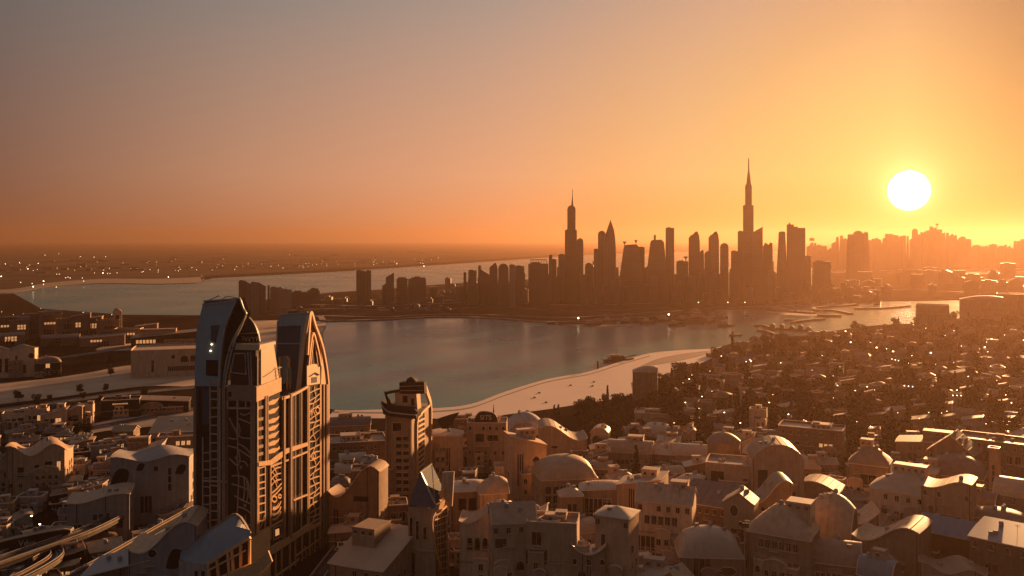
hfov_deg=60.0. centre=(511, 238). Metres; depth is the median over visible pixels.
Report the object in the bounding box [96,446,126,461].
house
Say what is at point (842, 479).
house
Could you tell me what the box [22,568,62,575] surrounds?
house
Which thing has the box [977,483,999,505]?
house
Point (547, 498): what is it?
window
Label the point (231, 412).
window
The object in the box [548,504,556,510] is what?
house
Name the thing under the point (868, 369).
cottage
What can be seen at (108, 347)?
sandy ground
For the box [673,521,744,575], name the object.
house
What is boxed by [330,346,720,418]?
beach
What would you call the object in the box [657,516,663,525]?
window
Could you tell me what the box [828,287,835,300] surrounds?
block
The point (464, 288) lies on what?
tower
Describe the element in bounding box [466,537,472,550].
window
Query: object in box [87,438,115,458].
house
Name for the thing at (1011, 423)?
broadleaf tree
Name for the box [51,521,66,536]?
house
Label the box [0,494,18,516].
house
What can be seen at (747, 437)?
house
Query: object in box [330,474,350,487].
house
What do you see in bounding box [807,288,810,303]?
block
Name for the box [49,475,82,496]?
house
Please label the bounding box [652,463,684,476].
house
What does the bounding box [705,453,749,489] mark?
house
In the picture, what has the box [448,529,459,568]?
house
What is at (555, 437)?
house
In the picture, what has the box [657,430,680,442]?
house
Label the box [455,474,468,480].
house
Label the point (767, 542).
window
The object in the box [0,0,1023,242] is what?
sky
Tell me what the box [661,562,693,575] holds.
house
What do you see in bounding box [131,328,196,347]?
house
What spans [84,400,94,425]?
house
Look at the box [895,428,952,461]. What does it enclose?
house
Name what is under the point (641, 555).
house
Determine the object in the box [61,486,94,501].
house
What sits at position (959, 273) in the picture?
block
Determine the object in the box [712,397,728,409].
broadleaf tree
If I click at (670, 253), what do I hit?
tower
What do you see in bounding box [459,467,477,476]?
house
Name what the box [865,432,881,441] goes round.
house
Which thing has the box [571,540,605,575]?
house
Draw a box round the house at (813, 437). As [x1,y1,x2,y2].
[778,419,845,469]
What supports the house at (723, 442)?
on the city ground at (12, 305)
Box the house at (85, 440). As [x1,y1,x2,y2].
[68,435,95,445]
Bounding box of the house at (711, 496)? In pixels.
[689,478,739,526]
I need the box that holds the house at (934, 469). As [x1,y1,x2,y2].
[906,456,940,478]
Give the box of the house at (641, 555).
[639,551,666,564]
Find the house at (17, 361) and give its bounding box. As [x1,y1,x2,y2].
[0,344,37,377]
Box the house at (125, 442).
[124,435,145,446]
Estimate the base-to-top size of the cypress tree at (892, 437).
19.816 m
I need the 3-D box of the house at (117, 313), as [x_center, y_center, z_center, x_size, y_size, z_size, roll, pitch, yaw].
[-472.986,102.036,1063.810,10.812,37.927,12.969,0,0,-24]
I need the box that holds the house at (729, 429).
[717,426,742,438]
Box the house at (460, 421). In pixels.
[454,413,475,456]
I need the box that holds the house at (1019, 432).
[1005,427,1023,435]
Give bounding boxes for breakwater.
[617,316,705,320]
[686,306,814,313]
[754,324,769,327]
[757,329,776,334]
[790,318,824,322]
[812,306,852,313]
[816,303,857,307]
[854,305,910,308]
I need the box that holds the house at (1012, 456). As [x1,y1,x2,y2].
[961,430,1023,478]
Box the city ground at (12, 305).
[0,293,1023,575]
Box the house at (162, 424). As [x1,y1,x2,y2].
[149,415,192,441]
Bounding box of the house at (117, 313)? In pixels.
[113,308,121,326]
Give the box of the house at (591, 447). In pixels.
[589,438,611,451]
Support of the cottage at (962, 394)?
on the city ground at (12, 305)
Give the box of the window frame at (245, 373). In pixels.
[230,352,252,385]
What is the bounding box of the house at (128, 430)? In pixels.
[111,424,140,437]
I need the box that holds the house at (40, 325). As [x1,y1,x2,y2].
[38,311,42,336]
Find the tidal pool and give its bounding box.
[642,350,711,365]
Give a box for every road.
[0,386,194,411]
[1,408,192,442]
[59,346,130,357]
[266,306,669,311]
[308,302,670,305]
[321,310,681,317]
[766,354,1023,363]
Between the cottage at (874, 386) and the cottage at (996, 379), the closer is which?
the cottage at (874, 386)
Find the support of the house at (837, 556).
on the city ground at (12, 305)
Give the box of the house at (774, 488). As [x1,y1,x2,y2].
[753,471,793,513]
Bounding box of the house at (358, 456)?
[338,450,365,463]
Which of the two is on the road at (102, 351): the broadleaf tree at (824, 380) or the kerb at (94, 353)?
the kerb at (94, 353)
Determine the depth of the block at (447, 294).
1773.52 m
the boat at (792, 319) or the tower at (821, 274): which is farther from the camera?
the tower at (821, 274)
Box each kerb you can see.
[0,385,194,408]
[1,407,192,439]
[1,410,192,442]
[2,388,192,411]
[60,347,130,358]
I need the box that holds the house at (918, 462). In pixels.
[911,461,922,463]
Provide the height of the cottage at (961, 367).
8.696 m
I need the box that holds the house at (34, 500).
[16,488,47,514]
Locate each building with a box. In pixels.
[807,238,820,268]
[820,235,846,268]
[868,238,885,268]
[882,234,900,268]
[899,235,912,268]
[912,224,944,267]
[945,233,970,267]
[971,244,1004,266]
[998,239,1023,266]
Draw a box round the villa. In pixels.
[110,445,192,524]
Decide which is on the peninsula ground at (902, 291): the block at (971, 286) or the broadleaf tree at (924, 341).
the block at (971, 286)
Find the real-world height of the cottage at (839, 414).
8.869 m
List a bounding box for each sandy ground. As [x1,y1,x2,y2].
[0,365,194,403]
[78,411,192,433]
[96,343,131,350]
[254,320,325,355]
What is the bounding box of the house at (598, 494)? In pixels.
[578,474,618,517]
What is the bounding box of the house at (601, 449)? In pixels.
[585,442,610,459]
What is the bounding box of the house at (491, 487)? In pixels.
[476,472,509,509]
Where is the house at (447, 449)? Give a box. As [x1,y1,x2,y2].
[432,412,463,483]
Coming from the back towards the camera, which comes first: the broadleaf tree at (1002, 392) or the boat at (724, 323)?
the boat at (724, 323)
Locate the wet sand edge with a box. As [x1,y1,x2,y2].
[332,356,649,412]
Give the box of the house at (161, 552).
[127,505,208,575]
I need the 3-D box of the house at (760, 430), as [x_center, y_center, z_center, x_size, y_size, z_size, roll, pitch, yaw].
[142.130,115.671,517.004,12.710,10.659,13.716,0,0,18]
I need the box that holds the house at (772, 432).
[763,428,777,435]
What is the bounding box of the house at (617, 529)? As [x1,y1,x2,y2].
[593,505,640,575]
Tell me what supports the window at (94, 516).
in the house at (109, 501)
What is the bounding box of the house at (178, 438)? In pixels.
[157,429,192,448]
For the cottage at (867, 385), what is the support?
on the city ground at (12, 305)
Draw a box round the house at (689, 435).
[683,426,695,442]
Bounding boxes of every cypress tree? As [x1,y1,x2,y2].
[552,405,555,417]
[556,404,560,418]
[586,413,590,437]
[632,445,640,473]
[669,367,674,386]
[692,378,697,397]
[693,363,697,378]
[693,404,700,431]
[700,384,704,398]
[701,375,706,389]
[709,420,714,435]
[727,394,732,408]
[730,331,734,348]
[732,388,740,429]
[739,395,748,427]
[743,365,749,386]
[780,406,786,421]
[828,376,834,398]
[856,371,859,383]
[856,433,860,446]
[863,339,867,352]
[883,348,887,363]
[889,407,893,417]
[890,416,897,436]
[890,427,895,440]
[904,403,913,430]
[914,319,917,335]
[918,332,921,345]
[922,355,925,372]
[937,371,940,387]
[947,355,953,370]
[957,340,962,354]
[974,356,978,371]
[979,339,983,353]
[988,390,991,403]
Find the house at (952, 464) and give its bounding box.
[934,452,987,490]
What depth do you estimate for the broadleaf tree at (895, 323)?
1167.78 m
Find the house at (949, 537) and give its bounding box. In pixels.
[922,512,976,558]
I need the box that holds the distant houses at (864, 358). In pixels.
[706,314,1023,370]
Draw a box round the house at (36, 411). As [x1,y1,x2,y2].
[24,404,49,431]
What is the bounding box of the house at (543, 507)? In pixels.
[508,499,548,510]
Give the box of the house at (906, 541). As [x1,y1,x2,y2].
[851,514,932,575]
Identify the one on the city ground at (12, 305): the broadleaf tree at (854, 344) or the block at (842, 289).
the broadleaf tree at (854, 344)
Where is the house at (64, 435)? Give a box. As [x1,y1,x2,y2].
[54,428,73,443]
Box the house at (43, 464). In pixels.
[5,436,73,495]
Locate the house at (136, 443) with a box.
[126,435,166,450]
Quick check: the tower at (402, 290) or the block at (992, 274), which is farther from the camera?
the block at (992, 274)
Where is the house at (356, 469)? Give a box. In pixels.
[351,461,392,496]
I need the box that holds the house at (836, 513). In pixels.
[808,488,857,540]
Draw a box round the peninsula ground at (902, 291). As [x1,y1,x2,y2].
[250,273,1023,322]
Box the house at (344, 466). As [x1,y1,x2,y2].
[334,457,358,477]
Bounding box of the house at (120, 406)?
[101,395,140,418]
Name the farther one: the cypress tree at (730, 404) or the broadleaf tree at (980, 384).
the broadleaf tree at (980, 384)
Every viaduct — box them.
[0,514,123,575]
[11,546,64,575]
[63,505,192,575]
[310,544,336,575]
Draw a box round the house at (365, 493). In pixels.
[327,459,388,527]
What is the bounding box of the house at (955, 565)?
[918,554,987,575]
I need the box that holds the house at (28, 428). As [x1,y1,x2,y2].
[5,423,34,442]
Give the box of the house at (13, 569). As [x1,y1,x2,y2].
[1,565,28,575]
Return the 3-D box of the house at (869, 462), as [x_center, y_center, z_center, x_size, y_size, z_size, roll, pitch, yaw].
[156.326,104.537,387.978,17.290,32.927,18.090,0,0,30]
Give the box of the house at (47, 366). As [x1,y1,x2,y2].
[34,355,60,377]
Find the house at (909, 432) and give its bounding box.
[906,430,918,434]
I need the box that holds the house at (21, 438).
[9,432,40,446]
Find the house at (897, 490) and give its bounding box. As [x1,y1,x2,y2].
[868,461,929,522]
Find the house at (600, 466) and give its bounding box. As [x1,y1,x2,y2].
[587,454,612,479]
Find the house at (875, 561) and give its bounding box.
[856,546,901,575]
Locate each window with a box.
[56,461,60,474]
[92,514,97,521]
[147,549,156,557]
[206,360,217,375]
[229,401,235,406]
[229,410,235,415]
[390,512,396,519]
[399,511,405,521]
[409,517,412,538]
[415,521,418,538]
[423,527,426,539]
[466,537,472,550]
[474,537,480,550]
[482,537,487,551]
[487,435,497,441]
[493,528,498,534]
[506,527,510,534]
[516,560,524,571]
[518,527,523,533]
[531,531,541,546]
[532,456,539,462]
[545,486,550,494]
[545,496,550,503]
[553,486,558,494]
[553,495,556,503]
[572,558,576,565]
[595,518,599,525]
[599,559,604,565]
[623,522,628,529]
[644,515,649,524]
[651,515,656,525]
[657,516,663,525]
[665,517,670,526]
[671,517,677,527]
[685,508,689,514]
[718,567,736,575]
[729,504,738,516]
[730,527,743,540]
[758,538,763,547]
[765,539,770,548]
[771,540,777,549]
[779,541,784,551]
[785,542,791,552]
[792,544,798,553]
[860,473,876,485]
[880,505,887,513]
[900,512,903,519]
[936,491,940,497]
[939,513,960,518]
[964,495,968,501]
[972,540,977,547]
[988,544,993,551]
[1004,547,1009,554]
[1006,456,1012,464]
[1011,499,1015,505]
[1014,457,1021,465]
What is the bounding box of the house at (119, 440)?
[111,434,128,448]
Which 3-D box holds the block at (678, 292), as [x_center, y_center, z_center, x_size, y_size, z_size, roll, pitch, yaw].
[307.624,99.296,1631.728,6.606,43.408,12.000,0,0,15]
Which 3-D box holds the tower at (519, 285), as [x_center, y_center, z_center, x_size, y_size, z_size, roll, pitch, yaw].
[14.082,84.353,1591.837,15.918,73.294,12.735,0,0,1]
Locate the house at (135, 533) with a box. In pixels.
[124,528,148,546]
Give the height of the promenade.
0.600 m
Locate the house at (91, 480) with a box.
[77,476,110,484]
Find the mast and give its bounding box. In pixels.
[739,520,749,575]
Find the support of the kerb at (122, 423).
on the road at (109, 424)
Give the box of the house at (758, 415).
[749,404,767,428]
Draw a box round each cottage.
[678,422,693,430]
[681,401,693,407]
[682,408,701,418]
[683,397,701,407]
[684,379,698,383]
[686,363,693,374]
[697,373,707,383]
[697,399,715,413]
[699,389,711,399]
[707,374,720,379]
[707,414,716,423]
[709,379,724,389]
[710,389,719,397]
[712,391,732,403]
[713,408,734,422]
[713,422,732,431]
[714,363,725,374]
[722,372,740,383]
[727,418,748,426]
[730,378,738,388]
[732,386,747,391]
[737,427,755,434]
[749,369,760,376]
[751,374,767,379]
[752,387,766,392]
[753,364,766,373]
[756,392,769,396]
[767,370,777,380]
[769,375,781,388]
[777,401,795,414]
[778,415,791,423]
[789,374,800,378]
[789,410,807,420]
[792,370,803,374]
[805,362,819,367]
[806,367,825,378]
[810,390,823,398]
[811,374,825,378]
[816,399,828,405]
[826,390,838,398]
[827,382,841,389]
[829,362,843,373]
[829,408,850,415]
[832,412,847,422]
[838,378,854,389]
[841,375,855,382]
[846,370,860,380]
[854,385,865,393]
[856,365,871,375]
[859,384,871,389]
[867,411,886,423]
[868,426,876,433]
[869,381,885,394]
[875,365,890,372]
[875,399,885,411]
[876,425,882,434]
[877,385,891,396]
[879,369,892,376]
[884,405,906,419]
[886,377,906,388]
[892,385,904,390]
[909,366,921,372]
[909,403,925,413]
[910,398,922,403]
[911,414,930,427]
[912,425,924,434]
[923,372,933,378]
[926,422,936,427]
[927,370,936,376]
[934,365,947,372]
[939,413,955,421]
[940,370,950,375]
[941,388,954,395]
[943,401,952,413]
[947,369,967,381]
[948,391,960,398]
[948,398,961,406]
[951,406,979,421]
[957,366,975,370]
[959,419,985,430]
[960,385,973,396]
[961,415,983,421]
[965,376,983,385]
[973,428,998,433]
[977,394,988,408]
[977,409,988,423]
[979,387,988,394]
[980,373,992,385]
[987,389,998,395]
[989,371,1006,379]
[990,364,1004,371]
[990,367,1002,370]
[992,421,1015,429]
[993,375,1000,383]
[993,410,1017,422]
[996,382,1007,387]
[1002,375,1015,386]
[1002,398,1016,408]
[1005,408,1022,418]
[1009,386,1020,396]
[1011,384,1023,394]
[1016,377,1023,384]
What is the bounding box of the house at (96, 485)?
[83,479,108,490]
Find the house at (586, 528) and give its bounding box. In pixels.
[568,511,594,544]
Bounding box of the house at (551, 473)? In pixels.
[531,451,598,508]
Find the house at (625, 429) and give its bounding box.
[622,422,647,436]
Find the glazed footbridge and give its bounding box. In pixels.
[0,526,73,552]
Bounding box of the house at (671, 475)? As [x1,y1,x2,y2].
[660,469,676,483]
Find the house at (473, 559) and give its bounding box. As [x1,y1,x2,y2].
[458,499,507,575]
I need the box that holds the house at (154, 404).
[141,393,190,414]
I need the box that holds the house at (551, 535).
[526,509,589,575]
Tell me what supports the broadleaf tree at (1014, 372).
on the city ground at (12, 305)
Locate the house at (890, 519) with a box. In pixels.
[879,513,897,526]
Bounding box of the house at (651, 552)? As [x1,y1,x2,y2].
[639,546,653,554]
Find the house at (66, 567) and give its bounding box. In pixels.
[52,558,80,574]
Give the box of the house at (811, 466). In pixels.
[804,454,821,477]
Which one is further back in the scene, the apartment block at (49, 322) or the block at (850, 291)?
the block at (850, 291)
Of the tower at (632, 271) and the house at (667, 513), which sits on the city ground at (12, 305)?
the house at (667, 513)
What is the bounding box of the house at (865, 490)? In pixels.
[861,488,869,492]
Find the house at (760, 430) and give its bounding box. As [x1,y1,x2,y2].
[746,426,766,435]
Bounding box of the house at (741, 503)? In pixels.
[722,485,759,575]
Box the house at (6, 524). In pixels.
[0,516,14,538]
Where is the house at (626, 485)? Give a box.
[615,466,668,508]
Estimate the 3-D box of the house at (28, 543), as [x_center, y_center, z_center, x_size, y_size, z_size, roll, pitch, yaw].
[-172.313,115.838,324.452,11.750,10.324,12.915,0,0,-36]
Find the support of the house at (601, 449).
on the city ground at (12, 305)
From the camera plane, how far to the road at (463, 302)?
1617.41 m
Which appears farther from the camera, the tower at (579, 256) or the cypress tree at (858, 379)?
the tower at (579, 256)
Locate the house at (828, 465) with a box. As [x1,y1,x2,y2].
[815,450,840,475]
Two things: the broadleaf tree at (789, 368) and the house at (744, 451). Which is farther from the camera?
the broadleaf tree at (789, 368)
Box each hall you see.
[131,343,195,377]
[179,513,269,575]
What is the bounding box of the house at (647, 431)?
[642,427,660,439]
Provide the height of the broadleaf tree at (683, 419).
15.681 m
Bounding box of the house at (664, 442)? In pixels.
[654,435,674,444]
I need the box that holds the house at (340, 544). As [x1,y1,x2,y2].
[337,541,345,550]
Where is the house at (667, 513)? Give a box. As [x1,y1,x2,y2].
[635,478,696,555]
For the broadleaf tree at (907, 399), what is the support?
on the city ground at (12, 305)
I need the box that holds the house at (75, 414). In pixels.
[67,402,84,427]
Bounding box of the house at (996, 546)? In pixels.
[967,516,1023,575]
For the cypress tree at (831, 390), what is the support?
on the city ground at (12, 305)
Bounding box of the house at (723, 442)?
[707,430,740,455]
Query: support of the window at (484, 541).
in the house at (473, 559)
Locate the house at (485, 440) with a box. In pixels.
[467,404,507,472]
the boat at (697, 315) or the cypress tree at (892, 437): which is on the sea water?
the boat at (697, 315)
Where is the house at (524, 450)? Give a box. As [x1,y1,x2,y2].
[503,426,546,501]
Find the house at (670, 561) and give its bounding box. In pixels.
[663,551,674,565]
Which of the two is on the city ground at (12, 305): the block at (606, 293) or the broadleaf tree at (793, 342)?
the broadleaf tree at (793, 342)
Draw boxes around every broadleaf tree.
[12,390,24,397]
[31,394,41,404]
[72,422,82,434]
[76,384,83,392]
[79,392,86,398]
[80,423,92,432]
[102,383,108,392]
[106,355,113,365]
[107,368,113,375]
[140,388,147,394]
[572,413,584,429]
[573,401,581,410]
[576,399,589,416]
[584,420,594,432]
[586,396,595,408]
[589,400,601,409]
[591,435,600,442]
[602,393,607,400]
[604,421,614,431]
[609,420,616,429]
[610,393,624,407]
[611,431,616,438]
[624,420,633,425]
[628,406,639,418]
[628,427,639,433]
[635,418,646,425]
[636,398,643,406]
[645,400,654,407]
[645,436,656,440]
[658,372,669,400]
[658,383,674,398]
[659,391,678,406]
[660,398,685,421]
[662,391,684,411]
[670,361,687,372]
[674,370,688,381]
[674,374,685,388]
[674,413,691,425]
[678,381,698,397]
[690,361,699,372]
[697,366,709,372]
[708,378,720,389]
[710,346,722,357]
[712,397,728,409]
[714,351,720,357]
[717,355,731,368]
[727,386,737,397]
[732,345,743,352]
[737,363,751,375]
[740,389,759,407]
[749,377,763,388]
[750,343,762,354]
[758,397,767,406]
[760,332,768,340]
[761,382,776,396]
[764,403,780,418]
[765,360,774,369]
[768,388,781,403]
[768,416,777,429]
[774,372,792,388]
[781,364,793,373]
[785,390,816,421]
[786,335,798,349]
[788,353,799,360]
[804,350,818,362]
[807,336,816,344]
[810,376,822,387]
[811,418,827,422]
[813,409,828,421]
[819,360,826,367]
[820,377,828,386]
[821,381,835,394]
[822,346,835,356]
[823,397,842,408]
[824,412,833,422]
[825,375,836,381]
[829,367,842,377]
[831,415,859,437]
[832,336,841,346]
[838,331,849,346]
[838,455,850,470]
[840,382,859,393]
[844,392,867,415]
[845,445,859,454]
[848,431,866,443]
[850,320,858,327]
[851,332,860,339]
[851,342,863,351]
[851,422,867,437]
[853,413,864,422]
[855,365,865,373]
[855,390,865,398]
[856,393,876,408]
[857,324,866,332]
[859,422,868,433]
[864,401,881,412]
[875,339,883,345]
[876,345,888,352]
[876,384,896,406]
[876,438,895,449]
[878,415,905,434]
[882,324,890,332]
[884,442,895,455]
[887,368,905,384]
[887,433,904,442]
[888,341,900,351]
[890,389,909,405]
[891,318,901,329]
[892,339,904,346]
[893,388,914,405]
[894,358,911,369]
[896,418,909,432]
[901,366,917,389]
[905,345,918,358]
[911,375,932,394]
[915,405,929,414]
[916,338,926,344]
[921,324,930,332]
[921,351,932,363]
[923,396,943,414]
[927,345,933,351]
[928,358,939,366]
[930,415,950,429]
[932,385,945,394]
[936,394,949,411]
[937,373,954,388]
[943,418,962,425]
[944,313,953,320]
[947,323,955,329]
[950,383,959,390]
[951,310,959,317]
[956,398,975,408]
[960,425,971,430]
[961,385,981,394]
[963,393,977,406]
[964,367,978,376]
[964,386,984,405]
[968,334,978,344]
[968,350,984,364]
[970,379,985,388]
[984,401,1007,419]
[985,383,999,394]
[986,395,1002,407]
[987,413,998,425]
[993,341,1007,351]
[996,415,1021,434]
[997,384,1010,398]
[1005,389,1020,401]
[1008,354,1023,369]
[1008,366,1023,377]
[1015,401,1023,417]
[1017,344,1023,354]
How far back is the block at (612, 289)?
1660.67 m
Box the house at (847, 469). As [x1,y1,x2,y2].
[845,462,848,478]
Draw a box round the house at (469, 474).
[454,470,477,480]
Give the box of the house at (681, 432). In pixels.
[665,425,684,442]
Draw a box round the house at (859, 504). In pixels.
[849,499,866,509]
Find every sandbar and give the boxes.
[557,324,647,326]
[764,311,816,315]
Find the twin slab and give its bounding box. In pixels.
[356,270,370,302]
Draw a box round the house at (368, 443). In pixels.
[330,431,384,473]
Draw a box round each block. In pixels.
[0,316,16,332]
[0,332,24,345]
[8,315,29,339]
[23,313,38,338]
[40,334,80,346]
[43,310,61,334]
[56,317,70,333]
[70,312,90,335]
[79,332,125,346]
[91,315,103,334]
[96,319,118,334]
[114,327,143,341]
[135,323,157,328]
[239,280,250,314]
[251,282,257,314]
[258,282,265,314]
[268,285,269,313]
[270,287,278,313]
[279,287,291,308]
[292,290,307,306]
[296,306,303,310]
[307,288,319,303]
[324,296,332,299]
[365,299,372,304]
[426,297,433,302]
[429,287,436,298]
[434,295,438,301]
[439,296,443,302]
[439,305,445,309]
[444,291,451,298]
[445,277,450,291]
[455,286,462,300]
[455,289,459,302]
[466,288,467,302]
[524,288,527,301]
[556,276,561,302]
[579,286,580,303]
[581,274,589,303]
[592,287,597,303]
[603,284,610,303]
[610,279,613,302]
[617,277,621,303]
[621,286,625,303]
[628,286,634,304]
[632,365,657,406]
[644,282,647,301]
[648,276,657,301]
[672,282,676,303]
[677,281,680,303]
[686,276,694,303]
[695,290,697,301]
[699,271,706,301]
[703,293,708,303]
[711,272,715,300]
[715,273,719,289]
[716,289,723,301]
[729,267,729,296]
[739,271,743,301]
[744,287,752,304]
[746,285,754,293]
[768,271,771,302]
[771,270,775,301]
[776,286,785,301]
[781,289,788,301]
[783,293,792,303]
[799,283,802,300]
[803,282,810,301]
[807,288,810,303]
[813,285,817,298]
[819,288,828,303]
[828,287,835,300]
[836,297,842,303]
[840,282,844,297]
[847,286,853,299]
[849,279,859,286]
[853,284,859,293]
[853,295,860,301]
[858,271,871,284]
[862,280,875,287]
[863,286,868,293]
[866,291,872,300]
[873,278,881,286]
[874,293,880,303]
[881,284,891,294]
[898,269,914,281]
[910,274,923,287]
[916,303,949,322]
[923,267,937,280]
[924,269,936,282]
[928,284,936,292]
[938,270,954,285]
[953,270,964,276]
[953,276,964,286]
[959,295,1002,319]
[964,280,978,293]
[965,273,979,284]
[981,279,996,289]
[988,270,997,280]
[995,279,1008,292]
[997,292,1023,317]
[1000,262,1015,277]
[1006,278,1023,289]
[1015,276,1023,280]
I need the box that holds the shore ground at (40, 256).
[0,243,1013,293]
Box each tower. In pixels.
[193,295,329,575]
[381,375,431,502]
[382,273,393,304]
[397,277,407,304]
[408,276,425,303]
[408,463,454,575]
[464,272,465,304]
[468,270,476,304]
[478,265,488,303]
[489,263,497,305]
[498,263,508,305]
[509,264,514,306]
[515,265,523,305]
[528,259,547,304]
[549,255,555,302]
[558,189,576,300]
[577,238,582,301]
[585,263,592,302]
[594,220,615,301]
[614,267,618,302]
[620,240,644,301]
[646,235,668,301]
[666,227,673,300]
[676,256,687,301]
[689,231,703,300]
[704,251,710,301]
[708,231,718,273]
[720,243,728,300]
[731,250,738,301]
[738,158,753,288]
[752,227,762,300]
[763,242,772,300]
[776,231,787,288]
[787,222,804,300]
[805,255,810,281]
[813,260,830,292]
[846,231,869,279]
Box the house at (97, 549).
[85,536,123,563]
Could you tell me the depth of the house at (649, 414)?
562.34 m
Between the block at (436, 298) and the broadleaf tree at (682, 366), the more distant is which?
the block at (436, 298)
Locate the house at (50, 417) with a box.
[39,402,69,433]
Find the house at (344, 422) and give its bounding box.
[330,412,370,433]
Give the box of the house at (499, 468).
[494,461,503,476]
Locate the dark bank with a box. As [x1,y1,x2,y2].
[205,254,557,278]
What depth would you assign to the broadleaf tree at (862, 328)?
1070.99 m
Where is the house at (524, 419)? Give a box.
[508,410,539,437]
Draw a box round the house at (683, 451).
[672,442,706,464]
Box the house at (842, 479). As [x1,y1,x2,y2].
[828,475,846,484]
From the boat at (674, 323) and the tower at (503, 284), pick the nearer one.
the boat at (674, 323)
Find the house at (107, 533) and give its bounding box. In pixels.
[82,522,117,555]
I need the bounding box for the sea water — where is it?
[2,251,1023,409]
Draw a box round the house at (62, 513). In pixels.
[57,500,66,520]
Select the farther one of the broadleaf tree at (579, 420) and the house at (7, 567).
the broadleaf tree at (579, 420)
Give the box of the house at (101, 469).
[92,457,110,478]
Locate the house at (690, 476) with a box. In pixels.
[669,470,706,483]
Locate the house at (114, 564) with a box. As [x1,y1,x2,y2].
[81,549,149,575]
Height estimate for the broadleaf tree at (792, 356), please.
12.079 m
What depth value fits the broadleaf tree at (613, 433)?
522.18 m
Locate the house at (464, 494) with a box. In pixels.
[449,474,484,532]
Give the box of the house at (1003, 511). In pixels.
[974,504,1023,522]
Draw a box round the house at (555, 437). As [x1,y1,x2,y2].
[537,418,587,458]
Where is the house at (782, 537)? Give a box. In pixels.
[746,496,820,575]
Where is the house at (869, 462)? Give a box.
[847,437,892,490]
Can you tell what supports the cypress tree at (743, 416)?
on the city ground at (12, 305)
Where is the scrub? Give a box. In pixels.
[575,316,1023,443]
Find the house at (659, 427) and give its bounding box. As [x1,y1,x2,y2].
[644,421,670,434]
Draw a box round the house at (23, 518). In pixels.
[10,509,33,536]
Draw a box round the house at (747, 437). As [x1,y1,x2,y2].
[740,429,754,455]
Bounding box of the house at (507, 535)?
[488,499,536,575]
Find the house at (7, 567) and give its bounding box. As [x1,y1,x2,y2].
[0,551,14,572]
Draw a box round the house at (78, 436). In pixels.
[66,432,93,444]
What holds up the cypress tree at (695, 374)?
on the city ground at (12, 305)
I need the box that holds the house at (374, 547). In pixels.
[327,518,412,575]
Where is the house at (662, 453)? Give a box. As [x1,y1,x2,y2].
[653,443,676,465]
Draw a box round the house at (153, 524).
[138,519,166,530]
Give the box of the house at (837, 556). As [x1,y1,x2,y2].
[814,535,861,575]
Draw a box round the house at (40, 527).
[19,525,50,534]
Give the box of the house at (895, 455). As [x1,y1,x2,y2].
[889,451,905,461]
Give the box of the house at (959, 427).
[947,421,965,429]
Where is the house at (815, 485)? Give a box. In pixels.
[804,474,869,503]
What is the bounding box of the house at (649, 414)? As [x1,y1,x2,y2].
[634,407,678,423]
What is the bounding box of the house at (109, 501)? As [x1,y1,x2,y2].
[65,482,134,541]
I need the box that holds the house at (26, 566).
[23,554,48,567]
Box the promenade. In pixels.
[318,316,621,321]
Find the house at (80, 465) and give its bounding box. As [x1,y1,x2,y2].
[73,457,90,475]
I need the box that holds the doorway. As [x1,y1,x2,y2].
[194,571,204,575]
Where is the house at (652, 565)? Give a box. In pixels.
[636,555,669,575]
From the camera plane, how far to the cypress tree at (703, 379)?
652.05 m
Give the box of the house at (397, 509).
[385,494,407,525]
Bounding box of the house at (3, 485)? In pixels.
[0,443,19,494]
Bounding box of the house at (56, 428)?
[44,422,74,436]
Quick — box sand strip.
[0,275,202,292]
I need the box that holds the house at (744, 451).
[742,444,748,455]
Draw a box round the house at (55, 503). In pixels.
[49,482,84,511]
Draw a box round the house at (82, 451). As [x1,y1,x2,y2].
[73,445,90,459]
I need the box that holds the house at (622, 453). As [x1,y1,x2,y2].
[607,434,653,472]
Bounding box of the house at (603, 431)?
[590,423,610,443]
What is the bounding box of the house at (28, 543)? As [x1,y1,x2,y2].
[22,541,35,564]
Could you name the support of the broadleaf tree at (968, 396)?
on the city ground at (12, 305)
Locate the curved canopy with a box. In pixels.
[228,550,272,575]
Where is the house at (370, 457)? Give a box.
[359,452,377,462]
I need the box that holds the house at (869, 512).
[857,501,879,527]
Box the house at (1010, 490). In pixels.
[993,475,1023,511]
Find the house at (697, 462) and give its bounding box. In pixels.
[682,455,705,474]
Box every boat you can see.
[557,317,585,323]
[584,320,600,325]
[594,318,608,323]
[602,317,617,322]
[602,354,634,361]
[619,317,636,322]
[640,318,654,323]
[654,314,677,321]
[668,320,684,325]
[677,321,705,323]
[679,315,691,318]
[686,312,716,319]
[687,308,708,314]
[704,317,721,321]
[712,311,727,317]
[717,318,734,326]
[784,319,803,320]
[817,314,841,316]
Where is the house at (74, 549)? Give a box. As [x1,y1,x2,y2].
[39,539,85,570]
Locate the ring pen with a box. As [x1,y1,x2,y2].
[851,301,873,302]
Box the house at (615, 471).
[604,463,630,479]
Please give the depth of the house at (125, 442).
495.69 m
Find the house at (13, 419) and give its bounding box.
[1,407,28,433]
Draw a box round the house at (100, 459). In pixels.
[88,456,105,476]
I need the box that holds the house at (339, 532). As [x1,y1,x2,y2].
[327,512,360,550]
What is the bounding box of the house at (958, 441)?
[926,429,981,461]
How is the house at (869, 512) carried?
on the city ground at (12, 305)
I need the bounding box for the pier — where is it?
[768,323,811,331]
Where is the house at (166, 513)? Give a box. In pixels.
[156,501,192,518]
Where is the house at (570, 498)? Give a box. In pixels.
[556,482,584,514]
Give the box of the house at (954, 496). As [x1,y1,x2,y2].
[920,474,977,520]
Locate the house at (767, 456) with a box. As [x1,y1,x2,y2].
[745,435,804,497]

